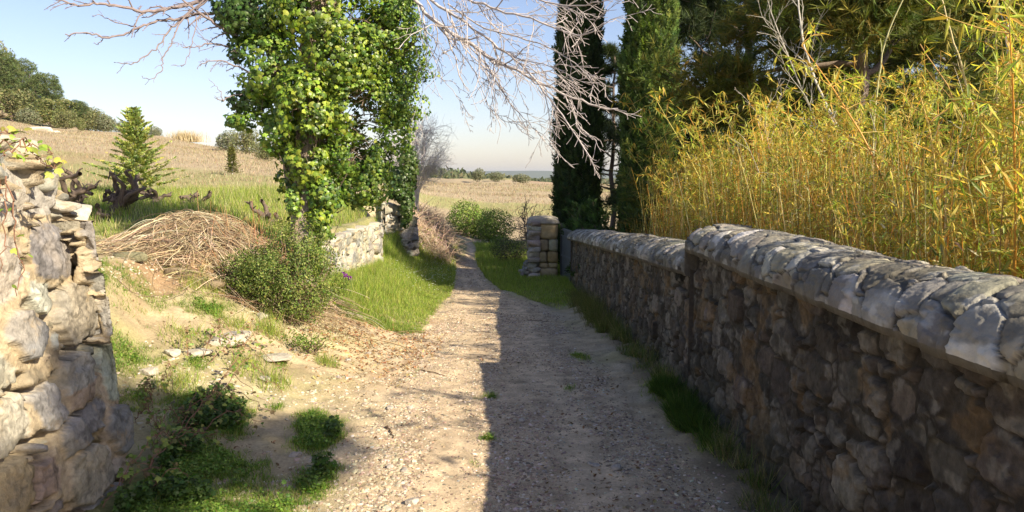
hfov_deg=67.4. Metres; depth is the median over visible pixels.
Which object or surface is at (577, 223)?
juniper bush
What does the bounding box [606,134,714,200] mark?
pine tree
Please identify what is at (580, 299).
wall foot grass
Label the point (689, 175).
bamboo plant
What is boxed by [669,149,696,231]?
bamboo plant
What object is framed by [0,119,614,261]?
dry field grass
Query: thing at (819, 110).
bamboo plant
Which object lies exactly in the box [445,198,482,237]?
round bush
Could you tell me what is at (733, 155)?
bamboo plant
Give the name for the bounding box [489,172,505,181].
grey shrub
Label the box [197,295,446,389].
fallen leaves
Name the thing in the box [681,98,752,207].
bamboo plant
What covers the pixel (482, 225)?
round bush
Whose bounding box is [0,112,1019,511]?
ground
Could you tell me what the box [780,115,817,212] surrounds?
bamboo plant
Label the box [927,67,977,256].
dry cane
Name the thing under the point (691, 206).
bamboo plant
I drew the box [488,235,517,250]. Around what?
shrub
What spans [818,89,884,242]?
bamboo plant
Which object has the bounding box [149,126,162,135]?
grey shrub
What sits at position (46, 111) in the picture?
green tree
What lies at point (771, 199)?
bamboo plant
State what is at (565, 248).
metal gate
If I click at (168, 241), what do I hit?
straw heap
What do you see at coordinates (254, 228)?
dry plant
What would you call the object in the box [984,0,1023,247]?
bamboo plant
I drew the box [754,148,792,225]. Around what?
bamboo plant
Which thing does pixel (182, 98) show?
sky
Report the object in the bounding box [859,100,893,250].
dry cane
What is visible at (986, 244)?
bamboo plant
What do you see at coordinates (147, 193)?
vine stump
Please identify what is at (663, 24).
cypress tree
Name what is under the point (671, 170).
bamboo plant
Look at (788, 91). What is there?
bamboo plant
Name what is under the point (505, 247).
shrub
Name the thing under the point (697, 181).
bamboo plant
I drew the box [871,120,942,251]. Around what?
dry cane
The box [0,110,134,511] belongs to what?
ruined wall
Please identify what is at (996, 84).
tall reed
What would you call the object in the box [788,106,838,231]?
bamboo plant
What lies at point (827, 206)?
bamboo plant
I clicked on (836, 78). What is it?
bamboo plant
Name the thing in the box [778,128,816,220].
bamboo plant
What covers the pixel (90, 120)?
oak tree
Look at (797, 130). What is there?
bamboo plant
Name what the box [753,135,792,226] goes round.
bamboo plant
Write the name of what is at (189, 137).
pampas clump
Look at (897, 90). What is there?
bamboo plant
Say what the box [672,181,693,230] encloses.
bamboo plant
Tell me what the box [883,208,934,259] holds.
bamboo plant
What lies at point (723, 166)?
bamboo plant
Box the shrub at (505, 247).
[489,237,526,260]
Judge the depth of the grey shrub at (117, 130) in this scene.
88.75 m
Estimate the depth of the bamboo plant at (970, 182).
5.30 m
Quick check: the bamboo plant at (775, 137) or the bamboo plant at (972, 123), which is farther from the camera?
the bamboo plant at (775, 137)
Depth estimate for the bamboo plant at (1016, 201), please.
3.02 m
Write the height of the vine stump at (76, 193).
0.764 m
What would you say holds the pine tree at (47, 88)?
on the ground at (630, 378)
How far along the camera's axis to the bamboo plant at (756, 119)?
9.24 m
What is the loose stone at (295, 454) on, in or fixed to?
on the ground at (630, 378)
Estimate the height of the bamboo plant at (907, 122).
2.606 m
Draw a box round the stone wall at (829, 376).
[567,223,1023,511]
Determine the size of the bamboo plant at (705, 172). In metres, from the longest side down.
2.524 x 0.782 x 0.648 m
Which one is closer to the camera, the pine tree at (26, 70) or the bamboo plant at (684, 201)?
the bamboo plant at (684, 201)
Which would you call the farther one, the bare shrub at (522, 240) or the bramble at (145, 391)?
the bare shrub at (522, 240)
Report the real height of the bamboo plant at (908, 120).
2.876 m
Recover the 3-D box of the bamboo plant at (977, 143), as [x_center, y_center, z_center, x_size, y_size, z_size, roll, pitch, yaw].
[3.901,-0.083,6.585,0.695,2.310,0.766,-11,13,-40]
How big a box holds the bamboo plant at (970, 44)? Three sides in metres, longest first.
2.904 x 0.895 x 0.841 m
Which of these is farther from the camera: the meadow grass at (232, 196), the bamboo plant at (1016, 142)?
the meadow grass at (232, 196)
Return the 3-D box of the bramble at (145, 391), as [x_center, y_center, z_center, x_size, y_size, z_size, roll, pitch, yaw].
[-2.222,0.763,5.407,0.551,0.469,1.853,0,6,0]
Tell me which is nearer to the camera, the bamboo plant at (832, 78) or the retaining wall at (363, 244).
the bamboo plant at (832, 78)
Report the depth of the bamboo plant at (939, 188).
5.84 m
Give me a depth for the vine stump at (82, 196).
10.26 m
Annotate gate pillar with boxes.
[518,215,559,277]
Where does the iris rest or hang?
on the ground at (630, 378)
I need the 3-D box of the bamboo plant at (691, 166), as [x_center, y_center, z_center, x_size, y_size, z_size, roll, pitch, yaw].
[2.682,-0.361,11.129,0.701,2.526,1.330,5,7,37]
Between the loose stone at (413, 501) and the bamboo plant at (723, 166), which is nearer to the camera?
the loose stone at (413, 501)
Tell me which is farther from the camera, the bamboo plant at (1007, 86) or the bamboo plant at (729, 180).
the bamboo plant at (729, 180)
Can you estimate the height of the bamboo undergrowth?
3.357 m
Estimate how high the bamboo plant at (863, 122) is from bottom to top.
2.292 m
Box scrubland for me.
[351,160,614,183]
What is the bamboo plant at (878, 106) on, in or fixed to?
on the ground at (630, 378)
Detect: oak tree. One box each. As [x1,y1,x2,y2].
[0,41,15,58]
[0,87,40,120]
[50,110,76,128]
[81,108,106,130]
[229,127,258,153]
[252,141,275,160]
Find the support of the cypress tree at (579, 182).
on the ground at (630, 378)
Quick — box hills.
[462,171,897,178]
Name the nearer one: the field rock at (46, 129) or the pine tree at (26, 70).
the field rock at (46, 129)
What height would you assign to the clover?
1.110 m
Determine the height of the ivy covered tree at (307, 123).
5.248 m
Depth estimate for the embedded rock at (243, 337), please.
6.08 m
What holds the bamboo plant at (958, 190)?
on the ground at (630, 378)
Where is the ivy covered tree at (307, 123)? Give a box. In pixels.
[44,0,657,307]
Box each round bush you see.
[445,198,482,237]
[467,207,496,238]
[475,207,515,242]
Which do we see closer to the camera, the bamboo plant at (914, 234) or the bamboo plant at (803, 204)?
the bamboo plant at (914, 234)
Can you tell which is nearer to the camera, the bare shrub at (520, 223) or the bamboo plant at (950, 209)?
the bamboo plant at (950, 209)
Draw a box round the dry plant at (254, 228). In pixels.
[175,197,331,298]
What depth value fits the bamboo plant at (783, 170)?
8.32 m
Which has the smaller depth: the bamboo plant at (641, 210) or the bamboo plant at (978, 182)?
the bamboo plant at (978, 182)
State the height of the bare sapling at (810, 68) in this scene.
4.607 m
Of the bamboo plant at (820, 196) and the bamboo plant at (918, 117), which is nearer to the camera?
the bamboo plant at (820, 196)
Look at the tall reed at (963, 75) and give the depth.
6.13 m
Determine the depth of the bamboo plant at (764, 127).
9.56 m
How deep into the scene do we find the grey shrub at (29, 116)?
78.48 m
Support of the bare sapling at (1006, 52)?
on the ground at (630, 378)
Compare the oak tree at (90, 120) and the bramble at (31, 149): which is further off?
the oak tree at (90, 120)
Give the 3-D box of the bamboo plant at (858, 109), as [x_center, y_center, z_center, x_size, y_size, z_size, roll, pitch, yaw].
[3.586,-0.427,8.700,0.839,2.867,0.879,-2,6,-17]
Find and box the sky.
[0,0,1023,171]
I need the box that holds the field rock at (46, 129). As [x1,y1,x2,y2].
[28,127,52,131]
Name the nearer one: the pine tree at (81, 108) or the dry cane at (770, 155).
the dry cane at (770, 155)
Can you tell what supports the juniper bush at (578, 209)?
on the ground at (630, 378)
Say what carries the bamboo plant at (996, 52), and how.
on the ground at (630, 378)
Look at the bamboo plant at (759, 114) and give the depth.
10.32 m
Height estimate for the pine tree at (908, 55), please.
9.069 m
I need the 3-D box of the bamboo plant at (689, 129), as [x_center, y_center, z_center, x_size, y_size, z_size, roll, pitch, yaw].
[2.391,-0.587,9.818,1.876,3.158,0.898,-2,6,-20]
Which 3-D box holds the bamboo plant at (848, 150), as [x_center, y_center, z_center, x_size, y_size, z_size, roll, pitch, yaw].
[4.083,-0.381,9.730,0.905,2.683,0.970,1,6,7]
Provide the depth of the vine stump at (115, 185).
10.28 m
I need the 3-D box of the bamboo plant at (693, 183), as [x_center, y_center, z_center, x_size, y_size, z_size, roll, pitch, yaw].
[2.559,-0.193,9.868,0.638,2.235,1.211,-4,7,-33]
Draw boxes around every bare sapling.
[736,78,790,175]
[750,0,869,164]
[778,0,927,251]
[963,1,1023,121]
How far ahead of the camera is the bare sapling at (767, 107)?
9.47 m
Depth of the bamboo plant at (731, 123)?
10.41 m
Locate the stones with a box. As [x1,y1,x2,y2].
[101,256,466,511]
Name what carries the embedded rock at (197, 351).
on the ground at (630, 378)
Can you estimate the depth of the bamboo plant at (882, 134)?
8.38 m
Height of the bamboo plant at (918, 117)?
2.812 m
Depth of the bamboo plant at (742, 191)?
7.90 m
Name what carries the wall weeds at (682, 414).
on the ground at (630, 378)
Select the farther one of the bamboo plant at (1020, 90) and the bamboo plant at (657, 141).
the bamboo plant at (657, 141)
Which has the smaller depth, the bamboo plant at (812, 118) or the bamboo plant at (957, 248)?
the bamboo plant at (957, 248)
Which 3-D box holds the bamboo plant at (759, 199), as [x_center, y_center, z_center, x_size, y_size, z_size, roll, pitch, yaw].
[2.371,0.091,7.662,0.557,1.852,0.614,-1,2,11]
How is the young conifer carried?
on the ground at (630, 378)
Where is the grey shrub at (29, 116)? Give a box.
[14,108,42,124]
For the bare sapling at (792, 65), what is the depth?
9.92 m
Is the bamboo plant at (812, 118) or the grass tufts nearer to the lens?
the grass tufts
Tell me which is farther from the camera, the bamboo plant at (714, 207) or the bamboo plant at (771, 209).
the bamboo plant at (714, 207)
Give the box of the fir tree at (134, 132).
[82,106,188,188]
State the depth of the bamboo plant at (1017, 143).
4.66 m
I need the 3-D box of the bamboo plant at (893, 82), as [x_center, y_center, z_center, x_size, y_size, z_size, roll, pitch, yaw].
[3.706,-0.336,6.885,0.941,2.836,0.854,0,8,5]
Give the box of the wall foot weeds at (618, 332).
[570,295,803,511]
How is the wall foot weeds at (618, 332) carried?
on the ground at (630, 378)
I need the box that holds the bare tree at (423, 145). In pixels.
[380,106,455,216]
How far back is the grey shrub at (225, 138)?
61.03 m
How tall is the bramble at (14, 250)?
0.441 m
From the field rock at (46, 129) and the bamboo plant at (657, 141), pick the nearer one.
the bamboo plant at (657, 141)
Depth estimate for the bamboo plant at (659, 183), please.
9.87 m
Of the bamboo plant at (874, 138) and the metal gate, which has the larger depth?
the metal gate
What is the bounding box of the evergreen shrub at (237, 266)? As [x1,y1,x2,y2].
[210,245,274,299]
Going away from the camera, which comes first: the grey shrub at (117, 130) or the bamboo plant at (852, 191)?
the bamboo plant at (852, 191)
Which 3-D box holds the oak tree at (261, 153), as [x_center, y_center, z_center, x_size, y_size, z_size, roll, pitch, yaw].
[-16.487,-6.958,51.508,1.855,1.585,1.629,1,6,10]
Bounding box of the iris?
[342,272,351,293]
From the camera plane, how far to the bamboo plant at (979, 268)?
3.87 m
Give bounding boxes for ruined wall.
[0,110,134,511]
[375,202,419,255]
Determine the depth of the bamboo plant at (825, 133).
6.65 m
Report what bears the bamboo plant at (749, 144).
on the ground at (630, 378)
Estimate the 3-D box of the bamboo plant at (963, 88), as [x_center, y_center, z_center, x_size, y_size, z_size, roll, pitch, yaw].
[3.757,-0.311,6.551,0.921,2.777,0.836,0,2,19]
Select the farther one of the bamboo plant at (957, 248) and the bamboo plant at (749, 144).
the bamboo plant at (749, 144)
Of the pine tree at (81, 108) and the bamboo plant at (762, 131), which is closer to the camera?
the bamboo plant at (762, 131)
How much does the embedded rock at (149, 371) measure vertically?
0.062 m
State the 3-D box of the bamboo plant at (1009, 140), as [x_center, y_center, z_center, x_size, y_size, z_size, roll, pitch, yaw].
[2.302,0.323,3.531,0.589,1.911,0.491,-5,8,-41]
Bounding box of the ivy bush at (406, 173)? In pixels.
[386,145,420,231]
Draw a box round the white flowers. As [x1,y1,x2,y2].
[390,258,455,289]
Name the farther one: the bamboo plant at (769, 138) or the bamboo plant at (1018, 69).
the bamboo plant at (769, 138)
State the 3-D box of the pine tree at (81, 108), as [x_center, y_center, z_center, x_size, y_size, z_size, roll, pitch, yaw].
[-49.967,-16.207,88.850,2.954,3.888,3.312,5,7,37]
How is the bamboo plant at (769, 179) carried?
on the ground at (630, 378)
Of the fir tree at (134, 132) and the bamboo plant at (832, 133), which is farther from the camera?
the fir tree at (134, 132)
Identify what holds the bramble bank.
on the ground at (630, 378)
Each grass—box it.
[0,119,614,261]
[58,181,387,240]
[98,253,742,511]
[323,212,600,354]
[334,188,559,277]
[561,283,620,333]
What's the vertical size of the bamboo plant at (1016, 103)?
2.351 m
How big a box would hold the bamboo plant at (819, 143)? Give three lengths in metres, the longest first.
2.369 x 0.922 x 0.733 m
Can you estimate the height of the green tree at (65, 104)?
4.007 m
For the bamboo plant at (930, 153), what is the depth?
6.44 m
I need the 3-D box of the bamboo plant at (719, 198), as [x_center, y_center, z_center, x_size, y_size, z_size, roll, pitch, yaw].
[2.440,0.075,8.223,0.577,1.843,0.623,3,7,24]
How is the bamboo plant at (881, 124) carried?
on the ground at (630, 378)
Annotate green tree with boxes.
[33,97,66,127]
[53,97,78,127]
[75,117,86,130]
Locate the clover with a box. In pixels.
[97,260,581,511]
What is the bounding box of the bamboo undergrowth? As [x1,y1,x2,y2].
[619,109,1023,278]
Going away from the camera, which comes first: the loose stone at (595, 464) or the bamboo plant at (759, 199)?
the loose stone at (595, 464)
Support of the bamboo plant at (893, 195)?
on the ground at (630, 378)
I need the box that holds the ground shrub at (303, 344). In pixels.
[281,322,335,355]
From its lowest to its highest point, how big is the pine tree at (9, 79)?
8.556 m
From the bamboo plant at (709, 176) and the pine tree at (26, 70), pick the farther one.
the pine tree at (26, 70)
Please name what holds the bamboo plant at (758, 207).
on the ground at (630, 378)
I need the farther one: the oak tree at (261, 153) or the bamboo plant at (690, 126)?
the oak tree at (261, 153)
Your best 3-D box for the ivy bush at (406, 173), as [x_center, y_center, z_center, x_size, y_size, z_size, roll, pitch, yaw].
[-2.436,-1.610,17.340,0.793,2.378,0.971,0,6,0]
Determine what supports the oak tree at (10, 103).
on the ground at (630, 378)
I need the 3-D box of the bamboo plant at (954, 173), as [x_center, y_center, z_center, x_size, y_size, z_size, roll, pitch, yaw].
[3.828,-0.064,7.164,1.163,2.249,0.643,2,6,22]
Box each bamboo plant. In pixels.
[610,90,701,229]
[624,142,672,234]
[636,160,712,228]
[636,188,650,233]
[641,183,669,235]
[644,155,694,239]
[646,86,731,229]
[647,111,696,237]
[647,135,688,198]
[664,155,679,210]
[665,177,689,238]
[667,158,716,224]
[668,143,713,227]
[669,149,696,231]
[669,177,705,236]
[672,101,737,200]
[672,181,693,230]
[674,189,722,225]
[677,144,704,237]
[679,115,734,224]
[680,149,707,238]
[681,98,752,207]
[684,91,749,225]
[688,127,723,218]
[689,139,719,229]
[690,158,734,223]
[697,151,739,227]
[700,169,731,225]
[704,185,730,222]
[706,146,745,222]
[708,148,753,222]
[712,170,749,223]
[712,178,740,223]
[714,100,752,182]
[718,130,780,225]
[727,91,794,219]
[727,187,757,225]
[732,190,757,224]
[734,130,769,224]
[736,103,793,221]
[739,105,788,185]
[739,163,772,225]
[740,125,779,186]
[741,83,793,221]
[741,176,772,227]
[742,94,784,181]
[744,97,782,219]
[744,179,766,228]
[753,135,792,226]
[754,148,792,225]
[754,152,785,229]
[755,152,800,232]
[757,141,808,233]
[758,101,802,206]
[759,122,804,217]
[759,186,787,229]
[764,69,818,172]
[764,96,828,231]
[764,108,817,230]
[765,137,794,227]
[766,176,844,229]
[769,132,818,234]
[773,18,974,265]
[777,130,820,226]
[777,132,837,232]
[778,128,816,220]
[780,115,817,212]
[783,177,815,235]
[784,118,811,231]
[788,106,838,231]
[791,95,839,207]
[793,121,856,233]
[795,118,877,247]
[796,170,841,238]
[798,94,840,170]
[800,73,871,224]
[803,108,857,203]
[804,66,869,207]
[806,123,869,194]
[807,169,836,237]
[808,68,853,240]
[808,188,856,243]
[812,166,845,243]
[818,79,881,243]
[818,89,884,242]
[822,95,875,239]
[822,169,899,256]
[830,53,888,245]
[833,64,942,250]
[835,160,893,254]
[835,168,873,243]
[836,119,897,255]
[845,55,931,242]
[845,178,893,251]
[846,87,912,225]
[847,114,906,230]
[847,156,884,223]
[848,76,928,250]
[852,114,896,213]
[853,132,932,259]
[855,95,958,251]
[857,163,906,254]
[862,102,963,248]
[863,128,928,255]
[871,166,910,257]
[876,119,967,231]
[878,63,959,260]
[878,189,929,259]
[881,70,949,247]
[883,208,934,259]
[889,85,944,210]
[893,38,1002,267]
[905,132,962,255]
[906,61,978,230]
[907,118,958,266]
[909,131,989,227]
[913,50,1008,261]
[914,162,964,263]
[917,0,1023,276]
[920,175,975,260]
[921,176,998,264]
[928,172,1001,263]
[931,143,998,266]
[934,87,1016,268]
[936,0,1023,266]
[936,198,979,265]
[937,88,1017,263]
[938,152,1004,263]
[941,71,1022,264]
[947,180,1019,273]
[949,116,1023,274]
[949,119,1022,236]
[953,178,1023,278]
[954,110,988,225]
[956,0,1023,133]
[957,110,1012,200]
[957,118,1012,236]
[961,0,1023,254]
[962,207,1018,271]
[962,211,1018,268]
[967,167,1023,276]
[981,73,1023,264]
[983,0,1023,274]
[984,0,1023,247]
[989,82,1023,262]
[990,40,1023,277]
[993,188,1023,263]
[995,24,1023,253]
[996,69,1023,274]
[1002,122,1023,170]
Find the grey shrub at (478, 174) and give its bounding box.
[472,168,484,181]
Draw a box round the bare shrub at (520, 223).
[506,195,546,249]
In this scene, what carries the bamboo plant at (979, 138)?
on the ground at (630, 378)
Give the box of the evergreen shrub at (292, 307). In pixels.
[228,212,351,324]
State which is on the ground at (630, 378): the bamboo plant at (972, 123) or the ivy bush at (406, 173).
the bamboo plant at (972, 123)
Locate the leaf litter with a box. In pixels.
[116,278,768,511]
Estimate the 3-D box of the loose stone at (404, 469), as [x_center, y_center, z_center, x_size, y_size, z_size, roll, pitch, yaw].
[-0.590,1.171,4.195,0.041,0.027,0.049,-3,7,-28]
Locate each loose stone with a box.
[288,452,301,456]
[400,467,407,472]
[405,497,418,504]
[591,463,599,466]
[611,464,620,470]
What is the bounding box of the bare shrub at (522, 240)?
[515,222,526,249]
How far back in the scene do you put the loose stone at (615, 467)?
4.21 m
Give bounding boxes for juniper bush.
[558,195,637,249]
[562,198,668,276]
[611,177,681,232]
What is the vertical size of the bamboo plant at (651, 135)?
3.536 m
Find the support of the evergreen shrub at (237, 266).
on the ground at (630, 378)
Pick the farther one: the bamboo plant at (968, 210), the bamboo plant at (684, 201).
the bamboo plant at (684, 201)
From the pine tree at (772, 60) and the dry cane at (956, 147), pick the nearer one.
the dry cane at (956, 147)
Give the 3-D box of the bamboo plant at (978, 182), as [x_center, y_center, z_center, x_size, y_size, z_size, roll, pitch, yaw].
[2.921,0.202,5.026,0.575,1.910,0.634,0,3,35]
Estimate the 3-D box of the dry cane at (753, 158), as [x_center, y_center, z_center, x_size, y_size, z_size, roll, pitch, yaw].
[2.734,-0.144,7.923,0.561,2.391,0.499,-9,-1,-42]
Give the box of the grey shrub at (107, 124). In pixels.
[96,114,116,131]
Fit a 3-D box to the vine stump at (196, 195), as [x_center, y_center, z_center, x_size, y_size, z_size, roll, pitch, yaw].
[-4.751,-0.787,11.565,0.585,0.419,0.307,3,7,27]
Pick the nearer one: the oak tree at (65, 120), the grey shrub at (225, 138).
the grey shrub at (225, 138)
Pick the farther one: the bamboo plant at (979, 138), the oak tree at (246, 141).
the oak tree at (246, 141)
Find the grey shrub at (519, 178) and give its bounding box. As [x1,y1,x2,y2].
[513,173,529,182]
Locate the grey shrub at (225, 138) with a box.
[214,130,238,149]
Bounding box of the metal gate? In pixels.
[560,223,571,278]
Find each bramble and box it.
[0,125,66,178]
[0,176,32,295]
[101,343,287,506]
[134,317,273,435]
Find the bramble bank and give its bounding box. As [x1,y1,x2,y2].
[413,191,477,266]
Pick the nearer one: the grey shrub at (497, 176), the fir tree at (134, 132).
the fir tree at (134, 132)
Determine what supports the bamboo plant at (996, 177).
on the ground at (630, 378)
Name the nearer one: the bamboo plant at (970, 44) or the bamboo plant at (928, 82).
the bamboo plant at (970, 44)
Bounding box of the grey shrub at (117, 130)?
[114,121,124,131]
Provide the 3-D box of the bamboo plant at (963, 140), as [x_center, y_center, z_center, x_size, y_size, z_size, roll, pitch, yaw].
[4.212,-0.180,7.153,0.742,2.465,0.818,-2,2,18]
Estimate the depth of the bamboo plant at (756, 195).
7.69 m
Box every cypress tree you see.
[548,0,608,263]
[613,0,682,227]
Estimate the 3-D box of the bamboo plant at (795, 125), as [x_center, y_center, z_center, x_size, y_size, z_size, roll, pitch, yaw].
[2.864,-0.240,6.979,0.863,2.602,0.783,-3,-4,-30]
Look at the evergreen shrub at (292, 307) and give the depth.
7.07 m
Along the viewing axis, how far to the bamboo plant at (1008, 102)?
4.91 m
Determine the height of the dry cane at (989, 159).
2.389 m
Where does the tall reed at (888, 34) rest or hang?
on the ground at (630, 378)
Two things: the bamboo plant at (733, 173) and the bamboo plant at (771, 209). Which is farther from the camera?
the bamboo plant at (733, 173)
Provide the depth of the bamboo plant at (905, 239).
4.80 m
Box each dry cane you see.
[726,132,774,229]
[756,112,780,203]
[846,114,883,218]
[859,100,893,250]
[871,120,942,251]
[905,86,950,174]
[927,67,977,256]
[947,111,1011,265]
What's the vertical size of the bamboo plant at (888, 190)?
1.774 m
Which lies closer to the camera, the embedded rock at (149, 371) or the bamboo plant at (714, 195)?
the embedded rock at (149, 371)
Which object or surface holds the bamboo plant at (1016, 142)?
on the ground at (630, 378)
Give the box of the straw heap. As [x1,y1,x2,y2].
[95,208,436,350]
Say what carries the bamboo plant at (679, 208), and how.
on the ground at (630, 378)
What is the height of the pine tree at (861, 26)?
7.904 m
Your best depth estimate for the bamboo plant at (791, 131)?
9.04 m
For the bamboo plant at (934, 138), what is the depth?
6.43 m
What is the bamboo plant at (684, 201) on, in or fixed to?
on the ground at (630, 378)
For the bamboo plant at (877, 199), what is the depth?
5.32 m
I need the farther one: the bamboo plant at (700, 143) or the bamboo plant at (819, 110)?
the bamboo plant at (700, 143)
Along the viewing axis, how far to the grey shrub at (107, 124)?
86.44 m
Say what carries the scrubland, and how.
on the ground at (630, 378)
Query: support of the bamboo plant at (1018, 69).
on the ground at (630, 378)
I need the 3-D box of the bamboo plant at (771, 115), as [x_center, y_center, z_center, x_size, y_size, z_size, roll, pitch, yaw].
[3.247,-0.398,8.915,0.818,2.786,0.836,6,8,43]
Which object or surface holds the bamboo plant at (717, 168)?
on the ground at (630, 378)
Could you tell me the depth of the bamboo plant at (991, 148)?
5.95 m
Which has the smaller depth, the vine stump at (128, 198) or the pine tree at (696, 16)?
the vine stump at (128, 198)
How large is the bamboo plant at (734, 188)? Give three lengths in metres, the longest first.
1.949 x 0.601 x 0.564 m
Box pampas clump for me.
[159,128,210,141]
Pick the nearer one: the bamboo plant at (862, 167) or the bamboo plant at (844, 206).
the bamboo plant at (844, 206)
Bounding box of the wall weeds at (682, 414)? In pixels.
[643,364,723,451]
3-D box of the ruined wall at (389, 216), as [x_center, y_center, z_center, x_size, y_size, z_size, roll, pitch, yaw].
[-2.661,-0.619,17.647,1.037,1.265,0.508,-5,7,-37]
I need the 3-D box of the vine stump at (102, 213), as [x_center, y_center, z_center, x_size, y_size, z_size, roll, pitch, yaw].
[-5.291,-0.480,10.021,0.329,0.437,0.342,5,8,40]
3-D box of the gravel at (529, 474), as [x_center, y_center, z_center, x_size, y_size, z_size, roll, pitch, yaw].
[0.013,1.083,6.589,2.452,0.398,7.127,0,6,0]
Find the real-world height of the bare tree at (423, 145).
3.806 m
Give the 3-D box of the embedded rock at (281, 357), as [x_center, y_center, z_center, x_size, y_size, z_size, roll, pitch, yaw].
[-1.892,0.818,6.154,0.213,0.056,0.257,-6,8,-44]
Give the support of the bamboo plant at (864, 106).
on the ground at (630, 378)
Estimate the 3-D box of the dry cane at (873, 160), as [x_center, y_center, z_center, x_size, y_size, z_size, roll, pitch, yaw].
[2.903,-0.077,6.358,0.522,2.352,0.528,0,15,-1]
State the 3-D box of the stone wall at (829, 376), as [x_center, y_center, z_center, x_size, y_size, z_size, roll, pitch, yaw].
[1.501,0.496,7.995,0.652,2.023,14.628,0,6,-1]
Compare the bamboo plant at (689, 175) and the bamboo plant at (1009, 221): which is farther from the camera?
the bamboo plant at (689, 175)
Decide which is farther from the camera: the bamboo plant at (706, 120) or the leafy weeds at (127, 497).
the bamboo plant at (706, 120)
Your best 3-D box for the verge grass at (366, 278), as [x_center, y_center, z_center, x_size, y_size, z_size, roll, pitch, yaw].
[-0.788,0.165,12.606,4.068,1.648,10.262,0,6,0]
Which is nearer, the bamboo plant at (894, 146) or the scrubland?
the bamboo plant at (894, 146)
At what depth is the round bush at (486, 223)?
28.26 m
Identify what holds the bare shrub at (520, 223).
on the ground at (630, 378)
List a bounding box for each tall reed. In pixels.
[870,0,902,154]
[920,44,1020,262]
[942,0,986,149]
[994,0,1006,162]
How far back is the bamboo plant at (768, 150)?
7.05 m
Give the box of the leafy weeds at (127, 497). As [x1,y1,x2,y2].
[112,383,344,511]
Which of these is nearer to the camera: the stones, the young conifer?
the stones
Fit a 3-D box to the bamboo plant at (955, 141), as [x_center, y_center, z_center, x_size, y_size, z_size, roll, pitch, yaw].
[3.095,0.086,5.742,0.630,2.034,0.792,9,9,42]
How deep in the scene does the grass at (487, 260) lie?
19.27 m
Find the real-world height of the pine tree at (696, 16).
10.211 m
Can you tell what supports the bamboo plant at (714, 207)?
on the ground at (630, 378)
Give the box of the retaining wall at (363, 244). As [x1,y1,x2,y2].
[321,222,383,278]
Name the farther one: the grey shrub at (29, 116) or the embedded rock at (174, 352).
the grey shrub at (29, 116)
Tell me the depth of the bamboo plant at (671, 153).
12.74 m
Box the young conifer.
[224,146,243,173]
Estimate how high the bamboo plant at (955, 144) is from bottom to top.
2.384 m
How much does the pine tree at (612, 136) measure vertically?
6.719 m
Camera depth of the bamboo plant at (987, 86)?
5.12 m
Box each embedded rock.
[138,367,158,375]
[163,349,180,356]
[185,348,213,356]
[206,330,251,347]
[256,312,267,319]
[261,353,291,361]
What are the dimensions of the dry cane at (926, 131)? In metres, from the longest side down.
2.731 x 0.613 x 0.606 m
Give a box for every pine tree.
[0,49,24,96]
[5,57,40,100]
[19,71,64,124]
[69,99,91,121]
[548,41,688,229]
[599,0,1023,244]
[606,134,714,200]
[609,0,877,189]
[699,35,916,195]
[758,18,1023,215]
[800,7,1023,240]
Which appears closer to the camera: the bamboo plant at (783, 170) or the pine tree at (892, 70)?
the bamboo plant at (783, 170)
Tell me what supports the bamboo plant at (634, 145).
on the ground at (630, 378)
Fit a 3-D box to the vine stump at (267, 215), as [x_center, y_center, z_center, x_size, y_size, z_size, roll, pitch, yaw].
[-3.537,-0.581,10.904,0.449,0.490,0.306,2,6,20]
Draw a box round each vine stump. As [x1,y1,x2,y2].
[59,165,100,211]
[70,177,88,201]
[95,203,121,220]
[102,173,129,209]
[109,169,145,210]
[139,187,171,204]
[178,190,211,204]
[244,198,280,224]
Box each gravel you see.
[318,321,760,511]
[418,256,579,333]
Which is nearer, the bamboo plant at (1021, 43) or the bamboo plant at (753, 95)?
the bamboo plant at (1021, 43)
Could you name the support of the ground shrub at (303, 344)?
on the ground at (630, 378)
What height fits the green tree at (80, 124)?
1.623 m
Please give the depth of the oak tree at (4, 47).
102.09 m
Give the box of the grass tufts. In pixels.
[154,258,341,393]
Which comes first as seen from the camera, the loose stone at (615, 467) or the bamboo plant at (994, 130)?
the loose stone at (615, 467)
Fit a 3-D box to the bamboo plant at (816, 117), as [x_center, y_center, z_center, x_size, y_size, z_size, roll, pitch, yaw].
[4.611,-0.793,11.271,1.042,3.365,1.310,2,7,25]
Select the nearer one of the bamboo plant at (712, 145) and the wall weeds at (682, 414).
the wall weeds at (682, 414)
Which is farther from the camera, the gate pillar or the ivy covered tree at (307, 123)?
the gate pillar
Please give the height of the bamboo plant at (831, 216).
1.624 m
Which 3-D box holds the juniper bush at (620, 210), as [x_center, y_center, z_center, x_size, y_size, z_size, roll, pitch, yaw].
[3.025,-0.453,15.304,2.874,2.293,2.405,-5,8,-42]
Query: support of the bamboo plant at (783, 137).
on the ground at (630, 378)
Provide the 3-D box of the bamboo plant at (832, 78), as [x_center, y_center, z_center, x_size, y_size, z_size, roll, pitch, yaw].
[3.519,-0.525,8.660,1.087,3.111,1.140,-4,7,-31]
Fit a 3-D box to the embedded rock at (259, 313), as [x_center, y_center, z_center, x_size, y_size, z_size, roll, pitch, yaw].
[-2.256,0.550,6.933,0.104,0.077,0.130,-2,6,-18]
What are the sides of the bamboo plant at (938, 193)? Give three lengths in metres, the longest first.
2.284 x 0.708 x 0.586 m
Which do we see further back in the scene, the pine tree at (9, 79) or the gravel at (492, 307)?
the pine tree at (9, 79)
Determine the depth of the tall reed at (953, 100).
5.50 m
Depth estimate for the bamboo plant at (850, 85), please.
7.95 m

